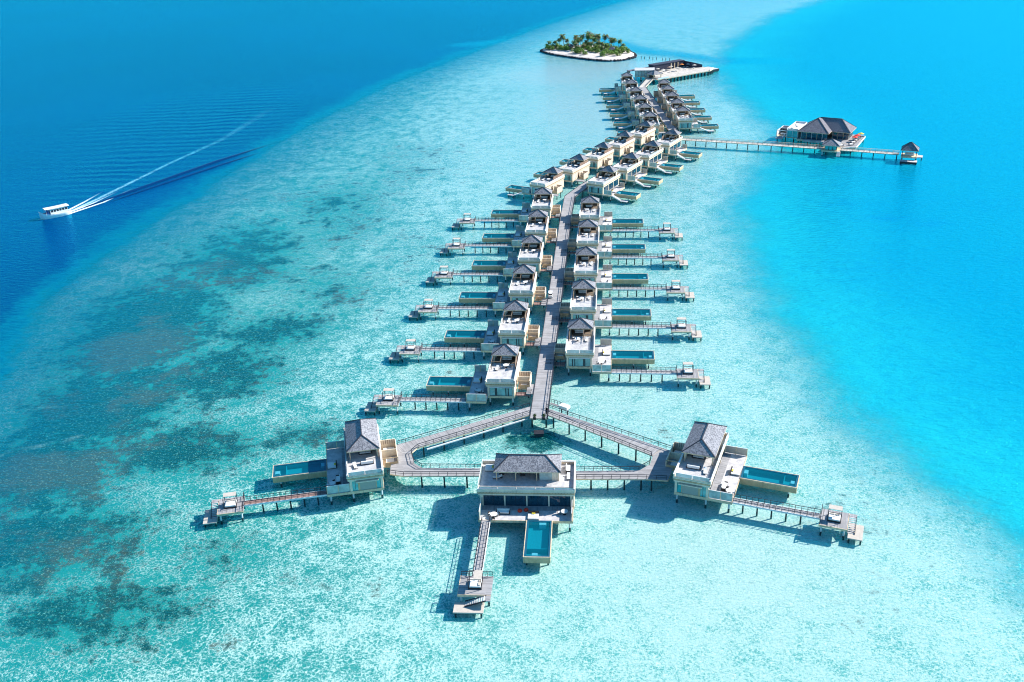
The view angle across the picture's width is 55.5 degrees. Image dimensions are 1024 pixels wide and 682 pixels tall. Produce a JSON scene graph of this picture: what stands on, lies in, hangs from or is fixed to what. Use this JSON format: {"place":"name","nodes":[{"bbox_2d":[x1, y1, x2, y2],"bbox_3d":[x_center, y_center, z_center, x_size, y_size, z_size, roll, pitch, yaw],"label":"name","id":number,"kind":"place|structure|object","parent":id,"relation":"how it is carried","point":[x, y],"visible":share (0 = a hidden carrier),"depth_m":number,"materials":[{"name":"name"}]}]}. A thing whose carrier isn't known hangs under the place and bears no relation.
{"place":"outdoors","nodes":[
{"label":"outdoors","id":0,"kind":"place"},
{"bbox_2d":[0,0,1023,681],"bbox_3d":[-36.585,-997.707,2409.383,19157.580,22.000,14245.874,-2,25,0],"label":"sea bed","id":1,"kind":"object","parent":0,"point":[238,610],"visible":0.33,"depth_m":213.33,"materials":[{"name":"sand"}]},
{"bbox_2d":[387,403,530,487],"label":"walkway arm","id":2,"kind":"object","parent":1,"relation":"on","point":[406,466],"visible":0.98,"depth_m":224.96},
{"bbox_2d":[477,453,575,564],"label":"overwater villa","id":3,"kind":"object","parent":1,"relation":"on","point":[544,487],"visible":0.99,"depth_m":201.36,"materials":[{"name":"stone"}]},
{"bbox_2d":[485,462,494,470],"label":"daybed","id":4,"kind":"object","parent":3,"relation":"on","point":[489,467],"visible":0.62,"depth_m":207.71,"materials":[{"name":"fabric"}]},
{"bbox_2d":[483,495,503,505],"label":"glass door","id":5,"kind":"structure","parent":3,"relation":"in","point":[496,500],"depth_m":202.06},
{"bbox_2d":[496,508,509,514],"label":"outdoor sofa","id":6,"kind":"object","parent":3,"relation":"on","point":[504,511],"visible":1,"depth_m":199.76,"materials":[{"name":"fabric"}]},
{"bbox_2d":[505,495,525,505],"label":"glass door","id":7,"kind":"structure","parent":3,"relation":"in","point":[510,500],"depth_m":201.71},
{"bbox_2d":[528,511,538,519],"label":"daybed","id":8,"kind":"object","parent":3,"relation":"on","point":[533,515],"visible":1,"depth_m":198.25,"materials":[{"name":"fabric"}]},
{"bbox_2d":[527,496,547,505],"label":"glass door","id":9,"kind":"structure","parent":3,"relation":"in","point":[532,500],"depth_m":201.32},
{"bbox_2d":[550,496,569,506],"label":"glass door","id":10,"kind":"structure","parent":3,"relation":"in","point":[564,501],"depth_m":200.98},
{"bbox_2d":[505,166,564,199],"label":"overwater villa","id":11,"kind":"object","parent":1,"relation":"on","point":[555,184],"visible":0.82,"depth_m":404.68,"materials":[{"name":"paint"}]},
{"bbox_2d":[550,399,570,414],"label":"service platform","id":12,"kind":"structure","parent":1,"relation":"on","point":[564,406],"depth_m":238.84,"materials":[{"name":"white paint"}]},
{"bbox_2d":[533,153,589,185],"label":"overwater villa","id":13,"kind":"object","parent":1,"relation":"on","point":[573,173],"visible":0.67,"depth_m":421.30,"materials":[{"name":"beige paint"}]},
{"bbox_2d":[559,142,613,172],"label":"overwater villa","id":14,"kind":"object","parent":1,"relation":"on","point":[601,160],"visible":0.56,"depth_m":438.91,"materials":[{"name":"beige paint"}]},
{"bbox_2d":[526,87,676,427],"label":"boardwalk","id":15,"kind":"structure","parent":1,"relation":"on","point":[541,387],"depth_m":294.99,"materials":[{"name":"wood"}]},
{"bbox_2d":[583,131,634,161],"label":"overwater villa","id":16,"kind":"object","parent":1,"relation":"on","point":[621,148],"visible":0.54,"depth_m":456.62,"materials":[{"name":"beige paint"}]},
{"bbox_2d":[545,404,675,490],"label":"walkway arm","id":17,"kind":"object","parent":1,"relation":"on","point":[655,469],"visible":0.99,"depth_m":216.96},
{"bbox_2d":[599,72,637,94],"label":"overwater villa","id":18,"kind":"object","parent":1,"relation":"on","point":[616,88],"visible":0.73,"depth_m":592.64,"materials":[{"name":"beige paint"}]},
{"bbox_2d":[602,79,642,102],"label":"overwater villa","id":19,"kind":"object","parent":1,"relation":"on","point":[627,90],"visible":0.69,"depth_m":571.12,"materials":[{"name":"beige paint"}]},
{"bbox_2d":[606,86,647,111],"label":"overwater villa","id":20,"kind":"object","parent":1,"relation":"on","point":[633,90],"visible":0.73,"depth_m":551.61,"materials":[{"name":"beige paint"}]},
{"bbox_2d":[605,120,655,148],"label":"overwater villa","id":21,"kind":"object","parent":1,"relation":"on","point":[641,137],"visible":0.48,"depth_m":474.42,"materials":[{"name":"beige paint"}]},
{"bbox_2d":[609,94,652,120],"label":"overwater villa","id":22,"kind":"object","parent":1,"relation":"on","point":[636,101],"visible":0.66,"depth_m":532.20,"materials":[{"name":"beige paint"}]},
{"bbox_2d":[613,102,661,130],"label":"overwater villa","id":23,"kind":"object","parent":1,"relation":"on","point":[644,106],"visible":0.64,"depth_m":513.06,"materials":[{"name":"beige paint"}]},
{"bbox_2d":[617,111,664,138],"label":"overwater villa","id":24,"kind":"object","parent":1,"relation":"on","point":[657,125],"visible":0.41,"depth_m":494.06,"materials":[{"name":"beige paint"}]},
{"bbox_2d":[635,67,654,80],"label":"glass pavilion","id":25,"kind":"structure","parent":1,"relation":"on","point":[640,72],"depth_m":624.63,"materials":[{"name":"beige paint"}]},
{"bbox_2d":[639,77,653,86],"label":"ramp","id":26,"kind":"structure","parent":1,"relation":"on","point":[646,82],"depth_m":604.80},
{"bbox_2d":[612,226,682,240],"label":"swim jetty","id":27,"kind":"object","parent":1,"relation":"on","point":[672,232],"visible":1,"depth_m":356.08,"materials":[{"name":"white paint"}]},
{"bbox_2d":[663,222,670,230],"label":"canopy daybed","id":28,"kind":"object","parent":27,"relation":"on","point":[666,228],"visible":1,"depth_m":354.45,"materials":[{"name":"fabric"}]},
{"bbox_2d":[612,253,687,268],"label":"swim jetty","id":29,"kind":"object","parent":1,"relation":"on","point":[664,258],"visible":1,"depth_m":330.66,"materials":[{"name":"white paint"}]},
{"bbox_2d":[667,249,674,257],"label":"canopy daybed","id":30,"kind":"object","parent":29,"relation":"on","point":[670,256],"visible":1,"depth_m":329.66,"materials":[{"name":"fabric"}]},
{"bbox_2d":[612,283,694,301],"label":"swim jetty","id":31,"kind":"object","parent":1,"relation":"on","point":[683,290],"visible":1,"depth_m":305.30,"materials":[{"name":"white paint"}]},
{"bbox_2d":[671,280,680,289],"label":"canopy daybed","id":32,"kind":"object","parent":31,"relation":"on","point":[675,287],"visible":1,"depth_m":304.26,"materials":[{"name":"fabric"}]},
{"bbox_2d":[645,70,662,82],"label":"entrance pavilion","id":33,"kind":"structure","parent":1,"relation":"on","point":[652,73],"depth_m":616.65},
{"bbox_2d":[612,322,701,340],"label":"swim jetty","id":34,"kind":"object","parent":1,"relation":"on","point":[695,333],"visible":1,"depth_m":279.49,"materials":[{"name":"white paint"}]},
{"bbox_2d":[676,317,686,328],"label":"canopy daybed","id":35,"kind":"object","parent":34,"relation":"on","point":[681,325],"visible":1,"depth_m":278.48,"materials":[{"name":"fabric"}]},
{"bbox_2d":[611,365,710,388],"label":"swim jetty","id":36,"kind":"object","parent":1,"relation":"on","point":[701,379],"visible":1,"depth_m":253.91,"materials":[{"name":"white paint"}]},
{"bbox_2d":[682,362,693,374],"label":"canopy daybed","id":37,"kind":"object","parent":36,"relation":"on","point":[687,370],"visible":1,"depth_m":252.73,"materials":[{"name":"fabric"}]},
{"bbox_2d":[653,79,694,100],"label":"overwater villa","id":38,"kind":"object","parent":1,"relation":"on","point":[656,94],"visible":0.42,"depth_m":569.67,"materials":[{"name":"beige paint"}]},
{"bbox_2d":[657,85,699,107],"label":"overwater villa","id":39,"kind":"object","parent":1,"relation":"on","point":[660,100],"visible":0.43,"depth_m":553.37,"materials":[{"name":"beige paint"}]},
{"bbox_2d":[682,136,899,158],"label":"footbridge","id":40,"kind":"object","parent":1,"relation":"on","point":[758,143],"visible":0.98,"depth_m":456.85,"materials":[{"name":"wood"}]},
{"bbox_2d":[821,138,841,156],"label":"kiosk","id":41,"kind":"object","parent":40,"relation":"on","point":[832,145],"visible":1,"depth_m":446.05,"materials":[{"name":"white paint"}]},
{"bbox_2d":[775,117,865,151],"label":"lagoon restaurant","id":42,"kind":"structure","parent":1,"relation":"on","point":[820,130],"depth_m":465.62,"materials":[{"name":"grey"}]},
{"bbox_2d":[787,130,796,137],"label":"window","id":43,"kind":"structure","parent":42,"relation":"in","point":[790,133],"depth_m":470.72,"materials":[{"name":"teal glass"}]},
{"bbox_2d":[0,0,1023,679],"bbox_3d":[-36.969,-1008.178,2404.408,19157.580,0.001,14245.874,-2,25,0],"label":"sea","id":44,"kind":"structure","parent":0,"point":[888,286],"depth_m":461.05,"materials":[{"name":"liquid"}]},
{"bbox_2d":[39,203,70,219],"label":"passenger boat","id":45,"kind":"object","parent":44,"relation":"on","point":[60,210],"visible":1,"depth_m":400.68,"materials":[{"name":"white paint"}]},
{"bbox_2d":[39,143,254,219],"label":"wake","id":46,"kind":"object","parent":44,"relation":"on","point":[86,205],"visible":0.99,"depth_m":442.65,"materials":[{"name":"liquid"}]},
{"bbox_2d":[203,486,326,528],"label":"swim jetty","id":47,"kind":"object","parent":44,"relation":"on","point":[211,515],"visible":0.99,"depth_m":206.70,"materials":[{"name":"white paint"}]},
{"bbox_2d":[222,492,237,508],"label":"canopy daybed","id":48,"kind":"object","parent":47,"relation":"on","point":[231,503],"visible":1,"depth_m":205.12,"materials":[{"name":"fabric"}]},
{"bbox_2d":[272,418,398,504],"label":"overwater villa","id":49,"kind":"object","parent":44,"relation":"in","point":[361,435],"visible":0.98,"depth_m":215.48,"materials":[{"name":"stone"}]},
{"bbox_2d":[327,460,336,468],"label":"daybed","id":50,"kind":"object","parent":49,"relation":"on","point":[332,465],"visible":1,"depth_m":217.85,"materials":[{"name":"fabric"}]},
{"bbox_2d":[336,474,340,484],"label":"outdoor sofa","id":51,"kind":"object","parent":49,"relation":"on","point":[338,479],"visible":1,"depth_m":212.17,"materials":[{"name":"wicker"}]},
{"bbox_2d":[352,481,360,490],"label":"window","id":52,"kind":"structure","parent":49,"relation":"in","point":[356,486],"depth_m":208.62,"materials":[{"name":"teal glass"}]},
{"bbox_2d":[358,450,371,454],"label":"outdoor sofa","id":53,"kind":"object","parent":49,"relation":"on","point":[365,452],"visible":0.73,"depth_m":215.00,"materials":[{"name":"fabric"}]},
{"bbox_2d":[360,460,373,465],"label":"outdoor sofa","id":54,"kind":"object","parent":49,"relation":"on","point":[366,462],"visible":1,"depth_m":210.92,"materials":[{"name":"fabric"}]},
{"bbox_2d":[376,478,380,487],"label":"window","id":55,"kind":"structure","parent":49,"relation":"in","point":[378,483],"depth_m":209.44,"materials":[{"name":"teal glass"}]},
{"bbox_2d":[364,391,465,415],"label":"swim jetty","id":56,"kind":"object","parent":44,"relation":"on","point":[372,406],"visible":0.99,"depth_m":244.75,"materials":[{"name":"white paint"}]},
{"bbox_2d":[382,388,394,400],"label":"canopy daybed","id":57,"kind":"object","parent":56,"relation":"on","point":[388,397],"visible":1,"depth_m":245.37,"materials":[{"name":"fabric"}]},
{"bbox_2d":[389,343,480,362],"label":"swim jetty","id":58,"kind":"object","parent":44,"relation":"on","point":[416,352],"visible":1,"depth_m":270.74,"materials":[{"name":"white paint"}]},
{"bbox_2d":[405,339,415,350],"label":"canopy daybed","id":59,"kind":"object","parent":58,"relation":"on","point":[410,347],"visible":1,"depth_m":271.25,"materials":[{"name":"fabric"}]},
{"bbox_2d":[408,302,492,320],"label":"swim jetty","id":60,"kind":"object","parent":44,"relation":"on","point":[420,309],"visible":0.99,"depth_m":296.55,"materials":[{"name":"white paint"}]},
{"bbox_2d":[423,299,433,308],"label":"canopy daybed","id":61,"kind":"object","parent":60,"relation":"on","point":[429,306],"visible":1,"depth_m":296.87,"materials":[{"name":"fabric"}]},
{"bbox_2d":[425,268,502,285],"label":"swim jetty","id":62,"kind":"object","parent":44,"relation":"on","point":[433,279],"visible":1,"depth_m":321.60,"materials":[{"name":"white paint"}]},
{"bbox_2d":[439,266,448,274],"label":"canopy daybed","id":63,"kind":"object","parent":62,"relation":"on","point":[443,272],"visible":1,"depth_m":322.41,"materials":[{"name":"fabric"}]},
{"bbox_2d":[453,516,493,618],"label":"swim jetty","id":64,"kind":"object","parent":44,"relation":"on","point":[470,606],"visible":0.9,"depth_m":179.19,"materials":[{"name":"white paint"}]},
{"bbox_2d":[467,570,482,589],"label":"canopy daybed","id":65,"kind":"object","parent":64,"relation":"on","point":[475,581],"visible":1,"depth_m":179.00,"materials":[{"name":"fabric"}]},
{"bbox_2d":[440,241,511,255],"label":"swim jetty","id":66,"kind":"object","parent":44,"relation":"on","point":[462,246],"visible":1,"depth_m":346.61,"materials":[{"name":"white paint"}]},
{"bbox_2d":[452,238,460,245],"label":"canopy daybed","id":67,"kind":"object","parent":66,"relation":"on","point":[456,243],"visible":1,"depth_m":347.26,"materials":[{"name":"fabric"}]},
{"bbox_2d":[426,343,531,410],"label":"overwater villa","id":68,"kind":"object","parent":44,"relation":"in","point":[502,381],"visible":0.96,"depth_m":250.55,"materials":[{"name":"wood"}]},
{"bbox_2d":[473,376,481,382],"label":"daybed","id":69,"kind":"object","parent":68,"relation":"on","point":[477,380],"visible":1,"depth_m":252.56,"materials":[{"name":"fabric"}]},
{"bbox_2d":[489,388,494,395],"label":"window","id":70,"kind":"structure","parent":68,"relation":"in","point":[492,390],"depth_m":245.19,"materials":[{"name":"clear glass"}]},
{"bbox_2d":[497,388,505,395],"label":"window","id":71,"kind":"structure","parent":68,"relation":"in","point":[500,391],"depth_m":244.98,"materials":[{"name":"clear glass"}]},
{"bbox_2d":[502,356,512,360],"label":"outdoor sofa","id":72,"kind":"object","parent":68,"relation":"on","point":[507,358],"visible":0.94,"depth_m":254.50,"materials":[{"name":"fabric"}]},
{"bbox_2d":[451,216,518,229],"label":"swim jetty","id":73,"kind":"object","parent":44,"relation":"on","point":[472,221],"visible":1,"depth_m":371.86,"materials":[{"name":"white paint"}]},
{"bbox_2d":[463,213,470,220],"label":"canopy daybed","id":74,"kind":"object","parent":73,"relation":"on","point":[466,219],"visible":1,"depth_m":372.08,"materials":[{"name":"fabric"}]},
{"bbox_2d":[444,300,539,358],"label":"overwater villa","id":75,"kind":"object","parent":44,"relation":"in","point":[512,332],"visible":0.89,"depth_m":276.84,"materials":[{"name":"beige paint"}]},
{"bbox_2d":[508,339,515,344],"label":"window","id":76,"kind":"structure","parent":75,"relation":"in","point":[511,341],"depth_m":270.90,"materials":[{"name":"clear glass"}]},
{"bbox_2d":[459,264,545,316],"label":"overwater villa","id":77,"kind":"object","parent":44,"relation":"in","point":[526,292],"visible":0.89,"depth_m":302.85,"materials":[{"name":"beige paint"}]},
{"bbox_2d":[471,234,552,281],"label":"overwater villa","id":78,"kind":"object","parent":44,"relation":"in","point":[538,260],"visible":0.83,"depth_m":328.22,"materials":[{"name":"beige paint"}]},
{"bbox_2d":[482,209,556,251],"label":"overwater villa","id":79,"kind":"object","parent":44,"relation":"in","point":[544,231],"visible":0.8,"depth_m":353.34,"materials":[{"name":"beige paint"}]},
{"bbox_2d":[491,187,560,225],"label":"overwater villa","id":80,"kind":"object","parent":44,"relation":"in","point":[550,208],"visible":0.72,"depth_m":378.49,"materials":[{"name":"beige paint"}]},
{"bbox_2d":[534,430,543,436],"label":"pump raft","id":81,"kind":"object","parent":44,"relation":"on","point":[538,433],"visible":1,"depth_m":231.41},
{"bbox_2d":[545,317,654,381],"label":"overwater villa","id":82,"kind":"object","parent":44,"relation":"in","point":[581,353],"visible":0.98,"depth_m":262.41,"materials":[{"name":"paint"}]},
{"bbox_2d":[575,359,582,365],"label":"window","id":83,"kind":"structure","parent":82,"relation":"in","point":[578,362],"depth_m":258.28,"materials":[{"name":"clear glass"}]},
{"bbox_2d":[602,349,609,355],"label":"daybed","id":84,"kind":"object","parent":82,"relation":"on","point":[605,353],"visible":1,"depth_m":264.30,"materials":[{"name":"fabric"}]},
{"bbox_2d":[552,279,651,335],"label":"overwater villa","id":85,"kind":"object","parent":44,"relation":"in","point":[585,307],"visible":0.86,"depth_m":288.30,"materials":[{"name":"beige paint"}]},
{"bbox_2d":[557,246,648,296],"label":"overwater villa","id":86,"kind":"object","parent":44,"relation":"in","point":[587,271],"visible":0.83,"depth_m":314.49,"materials":[{"name":"beige paint"}]},
{"bbox_2d":[561,219,645,263],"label":"overwater villa","id":87,"kind":"object","parent":44,"relation":"in","point":[580,241],"visible":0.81,"depth_m":340.22,"materials":[{"name":"beige paint"}]},
{"bbox_2d":[565,195,643,235],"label":"overwater villa","id":88,"kind":"object","parent":44,"relation":"in","point":[583,214],"visible":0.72,"depth_m":365.54,"materials":[{"name":"beige paint"}]},
{"bbox_2d":[584,165,640,203],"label":"overwater villa","id":89,"kind":"object","parent":44,"relation":"in","point":[597,185],"visible":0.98,"depth_m":400.12,"materials":[{"name":"paint"}]},
{"bbox_2d":[613,152,662,188],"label":"overwater villa","id":90,"kind":"object","parent":44,"relation":"in","point":[626,172],"visible":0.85,"depth_m":418.43,"materials":[{"name":"beige paint"}]},
{"bbox_2d":[636,140,683,175],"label":"overwater villa","id":91,"kind":"object","parent":44,"relation":"in","point":[649,159],"visible":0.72,"depth_m":435.96,"materials":[{"name":"beige paint"}]},
{"bbox_2d":[627,59,718,81],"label":"restaurant","id":92,"kind":"structure","parent":44,"relation":"in","point":[682,71],"depth_m":639.32,"materials":[{"name":"stone"}]},
{"bbox_2d":[657,129,701,160],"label":"overwater villa","id":93,"kind":"object","parent":44,"relation":"in","point":[669,146],"visible":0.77,"depth_m":454.29,"materials":[{"name":"beige paint"}]},
{"bbox_2d":[661,91,705,115],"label":"overwater villa","id":94,"kind":"object","parent":44,"relation":"in","point":[665,107],"visible":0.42,"depth_m":536.36,"materials":[{"name":"beige paint"}]},
{"bbox_2d":[666,98,711,123],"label":"overwater villa","id":95,"kind":"object","parent":44,"relation":"in","point":[670,114],"visible":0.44,"depth_m":519.08,"materials":[{"name":"beige paint"}]},
{"bbox_2d":[671,106,718,133],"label":"overwater villa","id":96,"kind":"object","parent":44,"relation":"in","point":[689,122],"visible":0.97,"depth_m":497.72,"materials":[{"name":"beige paint"}]},
{"bbox_2d":[665,421,799,512],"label":"overwater villa","id":97,"kind":"object","parent":44,"relation":"in","point":[708,441],"visible":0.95,"depth_m":207.99,"materials":[{"name":"stone"}]},
{"bbox_2d":[677,482,681,492],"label":"window","id":98,"kind":"structure","parent":97,"relation":"in","point":[679,487],"depth_m":204.14,"materials":[{"name":"teal glass"}]},
{"bbox_2d":[686,463,700,470],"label":"outdoor sofa","id":99,"kind":"object","parent":97,"relation":"on","point":[689,466],"visible":1,"depth_m":205.07,"materials":[{"name":"fabric"}]},
{"bbox_2d":[692,455,705,459],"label":"outdoor sofa","id":100,"kind":"object","parent":97,"relation":"in","point":[699,457],"visible":0.64,"depth_m":208.79,"materials":[{"name":"fabric"}]},
{"bbox_2d":[698,487,705,496],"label":"window","id":101,"kind":"structure","parent":97,"relation":"in","point":[701,492],"depth_m":202.50,"materials":[{"name":"teal glass"}]},
{"bbox_2d":[721,480,727,490],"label":"outdoor sofa","id":102,"kind":"object","parent":97,"relation":"on","point":[724,485],"visible":1,"depth_m":205.23,"materials":[{"name":"fabric"}]},
{"bbox_2d":[730,466,740,475],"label":"daybed","id":103,"kind":"object","parent":97,"relation":"on","point":[735,472],"visible":1,"depth_m":210.27,"materials":[{"name":"white fabric"}]},
{"bbox_2d":[732,494,863,544],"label":"swim jetty","id":104,"kind":"object","parent":44,"relation":"on","point":[855,531],"visible":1,"depth_m":195.97,"materials":[{"name":"white paint"}]},
{"bbox_2d":[827,504,842,523],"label":"canopy daybed","id":105,"kind":"object","parent":104,"relation":"on","point":[834,517],"visible":1,"depth_m":193.81,"materials":[{"name":"fabric"}]},
{"bbox_2d":[900,142,922,164],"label":"end pavilion","id":106,"kind":"structure","parent":44,"relation":"in","point":[911,146],"depth_m":432.12,"materials":[{"name":"white paint"}]},
{"bbox_2d":[543,45,633,61],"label":"sandy beach","id":107,"kind":"structure","parent":0,"point":[596,55],"depth_m":714.80,"materials":[{"name":"sand"}]},
{"bbox_2d":[540,45,636,61],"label":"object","id":108,"kind":"object","parent":107,"relation":"on","point":[599,60],"visible":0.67,"depth_m":708.46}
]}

